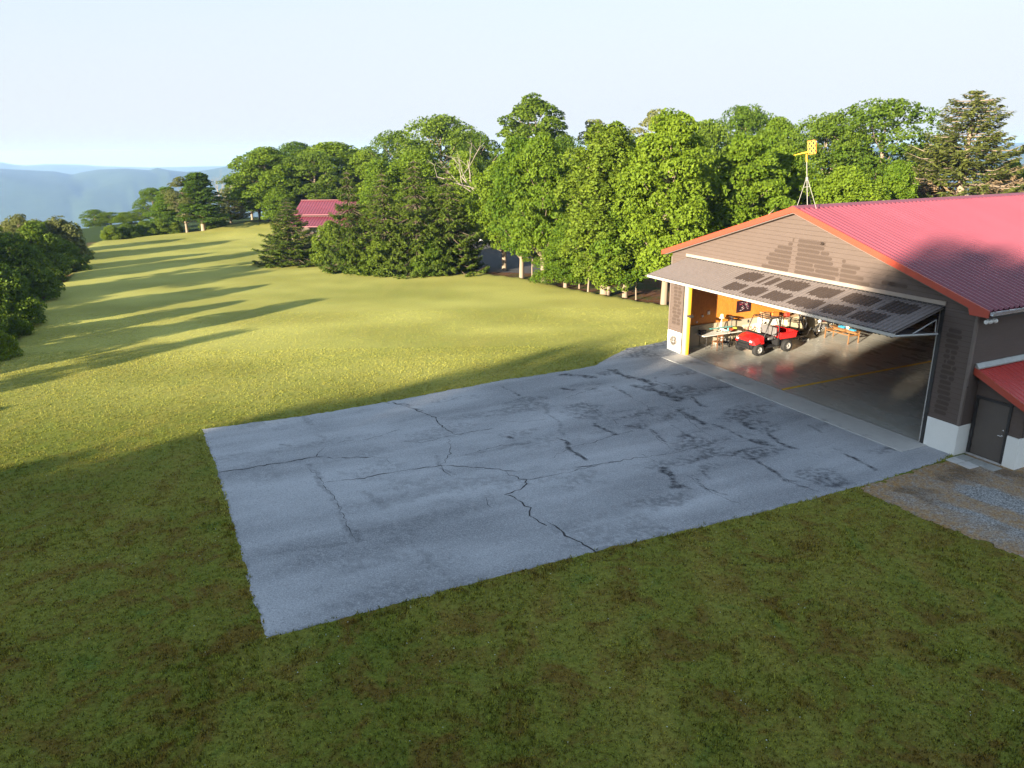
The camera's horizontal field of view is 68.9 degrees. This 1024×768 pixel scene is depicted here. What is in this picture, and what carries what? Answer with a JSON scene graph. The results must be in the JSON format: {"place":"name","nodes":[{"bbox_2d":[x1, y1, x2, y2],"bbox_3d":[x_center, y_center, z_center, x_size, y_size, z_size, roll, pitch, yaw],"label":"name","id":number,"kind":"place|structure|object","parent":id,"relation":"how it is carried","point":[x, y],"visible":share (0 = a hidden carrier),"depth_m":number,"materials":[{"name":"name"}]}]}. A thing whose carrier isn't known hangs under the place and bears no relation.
{"place":"outdoors","nodes":[
{"label":"outdoors","id":0,"kind":"place"},
{"bbox_2d":[290,199,389,239],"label":"red roofed house","id":1,"kind":"structure","parent":0,"point":[315,213],"depth_m":93.19,"materials":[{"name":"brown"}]},
{"bbox_2d":[399,242,546,273],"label":"driveway","id":2,"kind":"structure","parent":0,"point":[492,258],"depth_m":73.64,"materials":[{"name":"asphalt"}]},
{"bbox_2d":[0,143,1023,767],"bbox_3d":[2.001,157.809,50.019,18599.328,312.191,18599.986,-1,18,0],"label":"ground","id":3,"kind":"structure","parent":0,"point":[206,279],"depth_m":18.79,"materials":[{"name":"plant"}]},
{"bbox_2d":[0,313,16,344],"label":"shrub","id":4,"kind":"object","parent":3,"relation":"on","point":[3,318],"visible":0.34,"depth_m":42.91,"materials":[{"name":"green plant"}]},
{"bbox_2d":[0,330,23,361],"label":"shrub","id":5,"kind":"object","parent":3,"relation":"on","point":[11,348],"visible":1,"depth_m":40.09,"materials":[{"name":"green plant"}]},
{"bbox_2d":[0,215,25,256],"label":"shrub","id":6,"kind":"object","parent":3,"relation":"on","point":[5,224],"visible":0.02,"depth_m":72.03,"materials":[{"name":"green plant"}]},
{"bbox_2d":[4,314,34,337],"bbox_3d":[-29.867,-3.279,44.861,1.873,1.836,1.628,3,18,11],"label":"shrub","id":7,"kind":"object","parent":3,"relation":"on","point":[16,326],"visible":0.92,"depth_m":44.66,"materials":[{"name":"green plant"}]},
{"bbox_2d":[4,213,34,242],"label":"pale leaved tree","id":8,"kind":"object","parent":3,"relation":"on","point":[17,219],"visible":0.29,"depth_m":63.17,"materials":[{"name":"green plant"}]},
{"bbox_2d":[0,261,47,329],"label":"shrub","id":9,"kind":"object","parent":3,"relation":"on","point":[22,303],"visible":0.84,"depth_m":46.59,"materials":[{"name":"green plant"}]},
{"bbox_2d":[0,231,65,301],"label":"shrub","id":10,"kind":"object","parent":3,"relation":"on","point":[23,254],"visible":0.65,"depth_m":55.01,"materials":[{"name":"green plant"}]},
{"bbox_2d":[15,220,73,285],"bbox_3d":[-40.512,-10.974,64.071,4.745,6.018,5.591,-17,24,-42],"label":"shrub","id":11,"kind":"object","parent":3,"relation":"on","point":[54,262],"visible":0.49,"depth_m":63.46,"materials":[{"name":"green plant"}]},
{"bbox_2d":[40,215,94,260],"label":"shrub","id":12,"kind":"object","parent":3,"relation":"on","point":[66,230],"visible":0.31,"depth_m":75.60,"materials":[{"name":"green plant"}]},
{"bbox_2d":[55,239,92,274],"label":"shrub","id":13,"kind":"object","parent":3,"relation":"on","point":[68,249],"visible":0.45,"depth_m":69.81,"materials":[{"name":"green plant"}]},
{"bbox_2d":[78,209,110,227],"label":"oak tree","id":14,"kind":"object","parent":3,"relation":"on","point":[90,215],"visible":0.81,"depth_m":118.48,"materials":[{"name":"green plant"}]},
{"bbox_2d":[93,212,118,224],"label":"oak tree","id":15,"kind":"object","parent":3,"relation":"on","point":[106,216],"visible":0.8,"depth_m":118.26,"materials":[{"name":"green plant"}]},
{"bbox_2d":[100,225,127,240],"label":"shrub","id":16,"kind":"object","parent":3,"relation":"on","point":[111,232],"visible":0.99,"depth_m":93.61,"materials":[{"name":"green plant"}]},
{"bbox_2d":[108,212,139,222],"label":"maple tree","id":17,"kind":"object","parent":3,"relation":"on","point":[120,218],"visible":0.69,"depth_m":116.46,"materials":[{"name":"green plant"}]},
{"bbox_2d":[117,223,141,238],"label":"shrub","id":18,"kind":"object","parent":3,"relation":"on","point":[128,230],"visible":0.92,"depth_m":95.49,"materials":[{"name":"green plant"}]},
{"bbox_2d":[123,209,151,220],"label":"oak tree","id":19,"kind":"object","parent":3,"relation":"on","point":[135,217],"visible":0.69,"depth_m":114.26,"materials":[{"name":"green plant"}]},
{"bbox_2d":[132,187,158,216],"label":"oak tree","id":20,"kind":"object","parent":3,"relation":"on","point":[144,197],"visible":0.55,"depth_m":111.75,"materials":[{"name":"green plant"}]},
{"bbox_2d":[135,220,160,235],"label":"shrub","id":21,"kind":"object","parent":3,"relation":"on","point":[143,225],"visible":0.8,"depth_m":97.42,"materials":[{"name":"green plant"}]},
{"bbox_2d":[146,218,169,234],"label":"shrub","id":22,"kind":"object","parent":3,"relation":"on","point":[161,224],"visible":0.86,"depth_m":98.15,"materials":[{"name":"green plant"}]},
{"bbox_2d":[141,186,189,224],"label":"maple tree","id":23,"kind":"object","parent":3,"relation":"on","point":[159,207],"visible":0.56,"depth_m":103.98,"materials":[{"name":"green plant"}]},
{"bbox_2d":[162,222,183,233],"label":"shrub","id":24,"kind":"object","parent":3,"relation":"on","point":[174,227],"visible":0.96,"depth_m":98.94,"materials":[{"name":"green plant"}]},
{"bbox_2d":[159,176,201,232],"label":"pale leaved tree","id":25,"kind":"object","parent":3,"relation":"on","point":[172,196],"visible":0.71,"depth_m":97.32,"materials":[{"name":"green plant"}]},
{"bbox_2d":[174,172,233,230],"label":"dark leaved tree","id":26,"kind":"object","parent":3,"relation":"on","point":[199,182],"visible":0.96,"depth_m":97.14,"materials":[{"name":"green plant"}]},
{"bbox_2d":[197,218,226,229],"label":"shrub","id":27,"kind":"object","parent":3,"relation":"on","point":[214,224],"visible":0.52,"depth_m":101.30,"materials":[{"name":"green plant"}]},
{"bbox_2d":[216,173,240,204],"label":"oak tree","id":28,"kind":"object","parent":3,"relation":"on","point":[224,178],"visible":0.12,"depth_m":122.10,"materials":[{"name":"green plant"}]},
{"bbox_2d":[214,188,252,222],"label":"pine tree","id":29,"kind":"object","parent":3,"relation":"on","point":[236,213],"visible":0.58,"depth_m":107.39,"materials":[{"name":"green plant"}]},
{"bbox_2d":[232,166,266,219],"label":"maple tree","id":30,"kind":"object","parent":3,"relation":"on","point":[251,208],"visible":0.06,"depth_m":108.56,"materials":[{"name":"green plant"}]},
{"bbox_2d":[221,146,307,221],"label":"maple tree","id":31,"kind":"object","parent":3,"relation":"on","point":[269,158],"visible":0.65,"depth_m":101.80,"materials":[{"name":"green plant"}]},
{"bbox_2d":[255,173,304,219],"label":"maple tree","id":32,"kind":"object","parent":3,"relation":"on","point":[278,194],"visible":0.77,"depth_m":100.89,"materials":[{"name":"green plant"}]},
{"bbox_2d":[250,199,331,267],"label":"spruce tree","id":33,"kind":"object","parent":3,"relation":"on","point":[281,251],"visible":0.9,"depth_m":70.89,"materials":[{"name":"green plant"}]},
{"bbox_2d":[276,141,308,198],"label":"oak tree","id":34,"kind":"object","parent":3,"relation":"on","point":[291,148],"visible":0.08,"depth_m":113.03,"materials":[{"name":"green plant"}]},
{"bbox_2d":[279,150,342,200],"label":"oak tree","id":35,"kind":"object","parent":3,"relation":"on","point":[318,190],"visible":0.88,"depth_m":102.33,"materials":[{"name":"green plant"}]},
{"bbox_2d":[309,220,344,266],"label":"shrub","id":36,"kind":"object","parent":3,"relation":"on","point":[325,234],"visible":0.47,"depth_m":70.52,"materials":[{"name":"green plant"}]},
{"bbox_2d":[289,141,382,199],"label":"maple tree","id":37,"kind":"object","parent":3,"relation":"on","point":[341,152],"visible":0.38,"depth_m":108.09,"materials":[{"name":"green plant"}]},
{"bbox_2d":[316,172,371,275],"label":"spruce tree","id":38,"kind":"object","parent":3,"relation":"on","point":[340,230],"visible":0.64,"depth_m":65.88,"materials":[{"name":"green plant"}]},
{"bbox_2d":[334,233,368,272],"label":"shrub","id":39,"kind":"object","parent":3,"relation":"on","point":[354,253],"visible":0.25,"depth_m":66.38,"materials":[{"name":"green plant"}]},
{"bbox_2d":[336,149,377,198],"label":"maple tree","id":40,"kind":"object","parent":3,"relation":"on","point":[359,158],"visible":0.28,"depth_m":104.12,"materials":[{"name":"green plant"}]},
{"bbox_2d":[347,160,406,237],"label":"maple tree","id":41,"kind":"object","parent":3,"relation":"on","point":[370,172],"visible":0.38,"depth_m":85.87,"materials":[{"name":"green plant"}]},
{"bbox_2d":[358,238,397,274],"bbox_3d":[-11.732,-11.060,65.748,4.163,3.499,3.751,4,18,14],"label":"shrub","id":42,"kind":"object","parent":3,"relation":"on","point":[375,245],"visible":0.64,"depth_m":64.95,"materials":[{"name":"green plant"}]},
{"bbox_2d":[349,170,414,277],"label":"spruce tree","id":43,"kind":"object","parent":3,"relation":"on","point":[378,224],"visible":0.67,"depth_m":64.78,"materials":[{"name":"green plant"}]},
{"bbox_2d":[359,130,418,176],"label":"oak tree","id":44,"kind":"object","parent":3,"relation":"on","point":[387,139],"visible":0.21,"depth_m":97.88,"materials":[{"name":"green plant"}]},
{"bbox_2d":[386,148,448,222],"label":"maple tree","id":45,"kind":"object","parent":3,"relation":"on","point":[400,165],"visible":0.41,"depth_m":86.61,"materials":[{"name":"green plant"}]},
{"bbox_2d":[378,160,460,278],"bbox_3d":[-8.260,-13.939,65.153,7.728,10.874,7.893,-2,18,-5],"label":"spruce tree","id":46,"kind":"object","parent":3,"relation":"on","point":[411,242],"visible":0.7,"depth_m":64.02,"materials":[{"name":"green plant"}]},
{"bbox_2d":[410,240,454,275],"bbox_3d":[-6.998,-10.744,64.617,3.668,3.346,4.321,8,20,26],"label":"shrub","id":47,"kind":"object","parent":3,"relation":"on","point":[431,256],"visible":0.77,"depth_m":63.75,"materials":[{"name":"green plant"}]},
{"bbox_2d":[389,113,499,204],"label":"oak tree","id":48,"kind":"object","parent":3,"relation":"on","point":[437,128],"visible":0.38,"depth_m":92.75,"materials":[{"name":"green plant"}]},
{"bbox_2d":[418,168,489,276],"bbox_3d":[-5.684,-13.660,65.492,8.054,10.303,7.216,12,22,35],"label":"spruce tree","id":49,"kind":"object","parent":3,"relation":"on","point":[447,226],"visible":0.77,"depth_m":64.56,"materials":[{"name":"green plant"}]},
{"bbox_2d":[433,150,487,236],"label":"maple tree","id":50,"kind":"object","parent":3,"relation":"on","point":[464,156],"visible":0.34,"depth_m":83.45,"materials":[{"name":"green plant"}]},
{"bbox_2d":[428,138,506,252],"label":"dead tree","id":51,"kind":"object","parent":3,"relation":"on","point":[458,183],"visible":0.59,"depth_m":79.06,"materials":[{"name":"brown wood"}]},
{"bbox_2d":[450,201,487,273],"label":"spruce tree","id":52,"kind":"object","parent":3,"relation":"on","point":[463,216],"visible":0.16,"depth_m":66.66,"materials":[{"name":"green plant"}]},
{"bbox_2d":[450,131,504,168],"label":"oak tree","id":53,"kind":"object","parent":3,"relation":"on","point":[474,140],"visible":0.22,"depth_m":90.44,"materials":[{"name":"green plant"}]},
{"bbox_2d":[463,160,524,269],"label":"maple tree","id":54,"kind":"object","parent":3,"relation":"on","point":[494,239],"visible":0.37,"depth_m":65.81,"materials":[{"name":"green plant"}]},
{"bbox_2d":[483,134,555,277],"bbox_3d":[0.707,-14.332,62.453,6.254,12.466,6.112,-2,18,-5],"label":"maple tree","id":55,"kind":"object","parent":3,"relation":"on","point":[505,178],"visible":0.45,"depth_m":60.82,"materials":[{"name":"green plant"}]},
{"bbox_2d":[521,244,539,275],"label":"sapling","id":56,"kind":"object","parent":3,"relation":"on","point":[532,255],"visible":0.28,"depth_m":63.26,"materials":[{"name":"plant"}]},
{"bbox_2d":[495,92,570,152],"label":"slender tree","id":57,"kind":"object","parent":3,"relation":"on","point":[530,108],"visible":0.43,"depth_m":85.46,"materials":[{"name":"green plant"}]},
{"bbox_2d":[501,132,579,278],"bbox_3d":[2.396,-13.803,60.462,6.369,12.658,6.556,12,22,36],"label":"maple tree","id":58,"kind":"object","parent":3,"relation":"on","point":[543,158],"visible":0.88,"depth_m":58.63,"materials":[{"name":"green plant"}]},
{"bbox_2d":[528,221,587,287],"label":"maple tree","id":59,"kind":"object","parent":3,"relation":"on","point":[557,268],"visible":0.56,"depth_m":57.60,"materials":[{"name":"green plant"}]},
{"bbox_2d":[555,136,591,219],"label":"oak tree","id":60,"kind":"object","parent":3,"relation":"on","point":[564,144],"visible":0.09,"depth_m":83.03,"materials":[{"name":"green plant"}]},
{"bbox_2d":[202,340,949,637],"bbox_3d":[1.771,1.743,29.183,24.938,0.034,18.370,-9,19,-25],"label":"asphalt apron","id":61,"kind":"object","parent":3,"relation":"on","point":[340,514],"visible":1,"depth_m":25.05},
{"bbox_2d":[573,222,596,291],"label":"sapling","id":62,"kind":"object","parent":3,"relation":"on","point":[583,264],"visible":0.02,"depth_m":55.86,"materials":[{"name":"plant"}]},
{"bbox_2d":[577,119,604,144],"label":"pale leaved tree","id":63,"kind":"object","parent":3,"relation":"on","point":[586,126],"visible":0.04,"depth_m":92.59,"materials":[{"name":"green plant"}]},
{"bbox_2d":[553,119,646,295],"bbox_3d":[6.714,-12.179,54.072,7.299,13.257,7.156,10,21,31],"label":"maple tree","id":64,"kind":"object","parent":3,"relation":"on","point":[609,143],"visible":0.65,"depth_m":52.30,"materials":[{"name":"green plant"}]},
{"bbox_2d":[588,145,663,297],"bbox_3d":[8.111,-11.197,53.776,6.587,11.456,7.099,-5,18,-14],"label":"maple tree","id":65,"kind":"object","parent":3,"relation":"on","point":[599,249],"visible":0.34,"depth_m":52.40,"materials":[{"name":"green plant"}]},
{"bbox_2d":[624,251,651,299],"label":"sapling","id":66,"kind":"object","parent":3,"relation":"on","point":[629,268],"visible":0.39,"depth_m":53.78,"materials":[{"name":"plant"}]},
{"bbox_2d":[630,109,665,140],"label":"pale leaved tree","id":67,"kind":"object","parent":3,"relation":"on","point":[650,114],"visible":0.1,"depth_m":94.02,"materials":[{"name":"green plant"}]},
{"bbox_2d":[611,108,729,304],"bbox_3d":[10.614,-11.520,51.045,7.481,13.924,7.309,8,20,26],"label":"maple tree","id":68,"kind":"object","parent":3,"relation":"on","point":[673,136],"visible":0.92,"depth_m":49.17,"materials":[{"name":"green plant"}]},
{"bbox_2d":[654,151,735,232],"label":"oak tree","id":69,"kind":"object","parent":3,"relation":"on","point":[700,159],"visible":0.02,"depth_m":66.24,"materials":[{"name":"green plant"}]},
{"bbox_2d":[681,118,736,194],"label":"oak tree","id":70,"kind":"object","parent":3,"relation":"on","point":[711,133],"visible":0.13,"depth_m":74.68,"materials":[{"name":"green plant"}]},
{"bbox_2d":[708,103,775,201],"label":"oak tree","id":71,"kind":"object","parent":3,"relation":"on","point":[746,118],"visible":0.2,"depth_m":81.76,"materials":[{"name":"green plant"}]},
{"bbox_2d":[695,132,796,232],"bbox_3d":[16.411,-11.814,54.078,7.014,12.331,7.178,0,18,3],"label":"maple tree","id":72,"kind":"object","parent":3,"relation":"on","point":[728,211],"visible":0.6,"depth_m":51.72,"materials":[{"name":"green plant"}]},
{"bbox_2d":[752,116,812,211],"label":"maple tree","id":73,"kind":"object","parent":3,"relation":"on","point":[777,128],"visible":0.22,"depth_m":78.30,"materials":[{"name":"green plant"}]},
{"bbox_2d":[748,145,823,215],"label":"maple tree","id":74,"kind":"object","parent":3,"relation":"on","point":[789,159],"visible":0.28,"depth_m":56.68,"materials":[{"name":"green plant"}]},
{"bbox_2d":[661,354,926,451],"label":"concrete sill","id":75,"kind":"structure","parent":3,"relation":"on","point":[890,439],"depth_m":31.20,"materials":[{"name":"concrete"}]},
{"bbox_2d":[777,111,888,202],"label":"oak tree","id":76,"kind":"object","parent":3,"relation":"on","point":[820,149],"visible":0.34,"depth_m":72.66,"materials":[{"name":"green plant"}]},
{"bbox_2d":[647,192,1023,469],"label":"hangar","id":77,"kind":"structure","parent":3,"relation":"on","point":[897,268],"depth_m":28.70,"materials":[{"name":"grey metal"}]},
{"bbox_2d":[669,335,676,346],"bbox_3d":[8.566,-2.275,39.701,0.165,0.667,0.651,-9,19,-24],"label":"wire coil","id":78,"kind":"object","parent":77,"relation":"hanging from","point":[674,340],"visible":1,"depth_m":39.61,"materials":[{"name":"metal"}]},
{"bbox_2d":[736,301,750,312],"bbox_3d":[12.900,-4.333,41.548,1.040,0.660,0.021,-9,19,-24],"label":"wall poster","id":79,"kind":"object","parent":77,"relation":"attached to","point":[743,306],"depth_m":41.53,"materials":[{"name":"paper"}]},
{"bbox_2d":[647,258,943,337],"bbox_3d":[10.808,-3.969,31.409,2.422,0.866,14.020,-9,19,-24],"label":"upper door leaf","id":80,"kind":"structure","parent":77,"relation":"in","point":[878,314],"depth_m":29.57,"materials":[{"name":"metal"}]},
{"bbox_2d":[657,279,937,336],"bbox_3d":[10.817,-3.684,31.502,2.244,0.583,13.981,-9,19,-24],"label":"lower door leaf","id":81,"kind":"structure","parent":77,"relation":"in","point":[908,332],"depth_m":25.85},
{"bbox_2d":[795,140,816,208],"bbox_3d":[12.058,-8.540,30.730,0.868,2.780,0.889,-5,18,10],"label":"wind indicator","id":82,"kind":"object","parent":77,"relation":"on","point":[811,146],"visible":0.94,"depth_m":30.43,"materials":[{"name":"yellow paint"}]},
{"bbox_2d":[970,399,1009,462],"bbox_3d":[16.338,1.588,25.569,0.121,2.025,1.085,-9,19,-24],"label":"entry door","id":83,"kind":"structure","parent":77,"relation":"in","point":[990,424],"depth_m":25.57,"materials":[{"name":"grey paint"}]},
{"bbox_2d":[802,165,891,204],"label":"maple tree","id":84,"kind":"object","parent":3,"relation":"on","point":[851,184],"visible":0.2,"depth_m":55.01,"materials":[{"name":"green plant"}]},
{"bbox_2d":[810,97,956,200],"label":"oak tree","id":85,"kind":"object","parent":3,"relation":"on","point":[881,112],"visible":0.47,"depth_m":70.44,"materials":[{"name":"green plant"}]},
{"bbox_2d":[876,159,919,199],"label":"maple tree","id":86,"kind":"object","parent":3,"relation":"on","point":[898,179],"visible":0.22,"depth_m":57.38,"materials":[{"name":"green plant"}]},
{"bbox_2d":[861,453,1023,557],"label":"gravel yard","id":87,"kind":"structure","parent":3,"relation":"on","point":[980,503],"depth_m":23.06,"materials":[{"name":"gravel"}]},
{"bbox_2d":[946,457,965,463],"bbox_3d":[15.292,2.660,25.777,0.470,0.085,0.440,-9,19,-24],"label":"paver","id":88,"kind":"object","parent":87,"relation":"on","point":[955,460],"visible":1,"depth_m":25.72,"materials":[{"name":"concrete"}]},
{"bbox_2d":[955,454,974,460],"bbox_3d":[15.743,2.589,25.980,0.470,0.085,0.440,-9,19,-24],"label":"paver","id":89,"kind":"object","parent":87,"relation":"on","point":[965,457],"visible":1,"depth_m":25.95,"materials":[{"name":"concrete"}]},
{"bbox_2d":[958,462,978,468],"bbox_3d":[15.494,2.782,25.370,0.470,0.085,0.440,-8,19,-23],"label":"paver","id":90,"kind":"object","parent":87,"relation":"on","point":[968,465],"visible":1,"depth_m":25.30,"materials":[{"name":"concrete"}]},
{"bbox_2d":[967,459,987,465],"bbox_3d":[15.946,2.716,25.575,0.470,0.085,0.440,-9,19,-23],"label":"paver","id":91,"kind":"object","parent":87,"relation":"on","point":[977,462],"visible":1,"depth_m":25.54,"materials":[{"name":"concrete"}]},
{"bbox_2d":[981,464,1001,471],"bbox_3d":[16.148,2.834,25.168,0.470,0.085,0.440,-9,19,-24],"label":"paver","id":92,"kind":"object","parent":87,"relation":"on","point":[991,467],"visible":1,"depth_m":25.11,"materials":[{"name":"concrete"}]},
{"bbox_2d":[904,90,1023,197],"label":"hemlock tree","id":93,"kind":"object","parent":3,"relation":"on","point":[958,163],"visible":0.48,"depth_m":61.82,"materials":[{"name":"green plant"}]},
{"bbox_2d":[985,159,1023,193],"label":"maple tree","id":94,"kind":"object","parent":3,"relation":"on","point":[1016,164],"visible":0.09,"depth_m":80.26,"materials":[{"name":"green plant"}]},
{"bbox_2d":[0,0,1023,166],"label":"sky","id":95,"kind":"structure","parent":0,"point":[118,83],"materials":[{"name":"white"}]},
{"bbox_2d":[688,315,938,439],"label":"hangar floor","id":96,"kind":"structure","parent":0,"point":[879,380],"depth_m":36.25,"materials":[{"name":"concrete"}]},
{"bbox_2d":[711,334,723,350],"bbox_3d":[10.984,-2.259,39.904,0.432,0.861,0.427,-9,19,-24],"label":"wooden chair","id":97,"kind":"object","parent":96,"relation":"on","point":[717,341],"visible":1,"depth_m":39.77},
{"bbox_2d":[696,329,741,348],"bbox_3d":[11.259,-2.454,40.700,2.600,0.746,0.720,-9,19,-24],"label":"folding table","id":98,"kind":"object","parent":96,"relation":"on","point":[712,333],"visible":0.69,"depth_m":40.41,"materials":[{"name":"plastic"}]},
{"bbox_2d":[718,337,732,346],"bbox_3d":[11.663,-2.314,40.713,0.600,0.460,0.700,12,21,34],"label":"push mower","id":99,"kind":"object","parent":96,"relation":"on","point":[727,341],"visible":0.89,"depth_m":40.56,"materials":[{"name":"black plastic"}]},
{"bbox_2d":[757,316,774,332],"bbox_3d":[14.275,-3.202,42.101,0.665,1.170,0.660,-9,19,-24],"label":"storage cabinet","id":100,"kind":"object","parent":96,"relation":"on","point":[765,321],"visible":0.33,"depth_m":41.82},
{"bbox_2d":[735,313,797,355],"bbox_3d":[13.335,-2.683,39.416,3.113,1.899,1.639,-9,19,-24],"label":"utility vehicle","id":101,"kind":"object","parent":96,"relation":"on","point":[758,343],"visible":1,"depth_m":39.11,"materials":[{"name":"red plastic"}]},
{"bbox_2d":[742,323,756,332],"bbox_3d":[13.403,-3.135,42.051,1.100,0.520,0.025,-9,19,-24],"label":"cream sign","id":102,"kind":"object","parent":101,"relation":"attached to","point":[745,327],"visible":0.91,"depth_m":42.00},
{"bbox_2d":[783,314,806,334],"bbox_3d":[15.987,-3.443,42.687,1.530,1.315,0.874,-9,19,-24],"label":"spray tank","id":103,"kind":"object","parent":101,"relation":"on","point":[794,321],"visible":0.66,"depth_m":42.39,"materials":[{"name":"plastic"}]},
{"bbox_2d":[771,315,783,326],"bbox_3d":[14.880,-3.296,42.374,0.665,1.170,0.660,-9,19,-24],"label":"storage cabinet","id":104,"kind":"object","parent":96,"relation":"on","point":[780,318],"visible":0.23,"depth_m":42.02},
{"bbox_2d":[814,320,833,335],"bbox_3d":[17.898,-3.385,42.855,2.000,1.072,0.737,-15,22,-37],"label":"motorcycle","id":105,"kind":"object","parent":96,"relation":"on","point":[822,326],"visible":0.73,"depth_m":42.64,"materials":[{"name":"metal"}]},
{"bbox_2d":[824,325,860,343],"bbox_3d":[18.301,-2.752,41.513,0.844,0.650,1.800,-9,19,-24],"label":"work bench","id":106,"kind":"object","parent":96,"relation":"on","point":[836,327],"visible":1,"depth_m":41.47,"materials":[{"name":"orange wood"}]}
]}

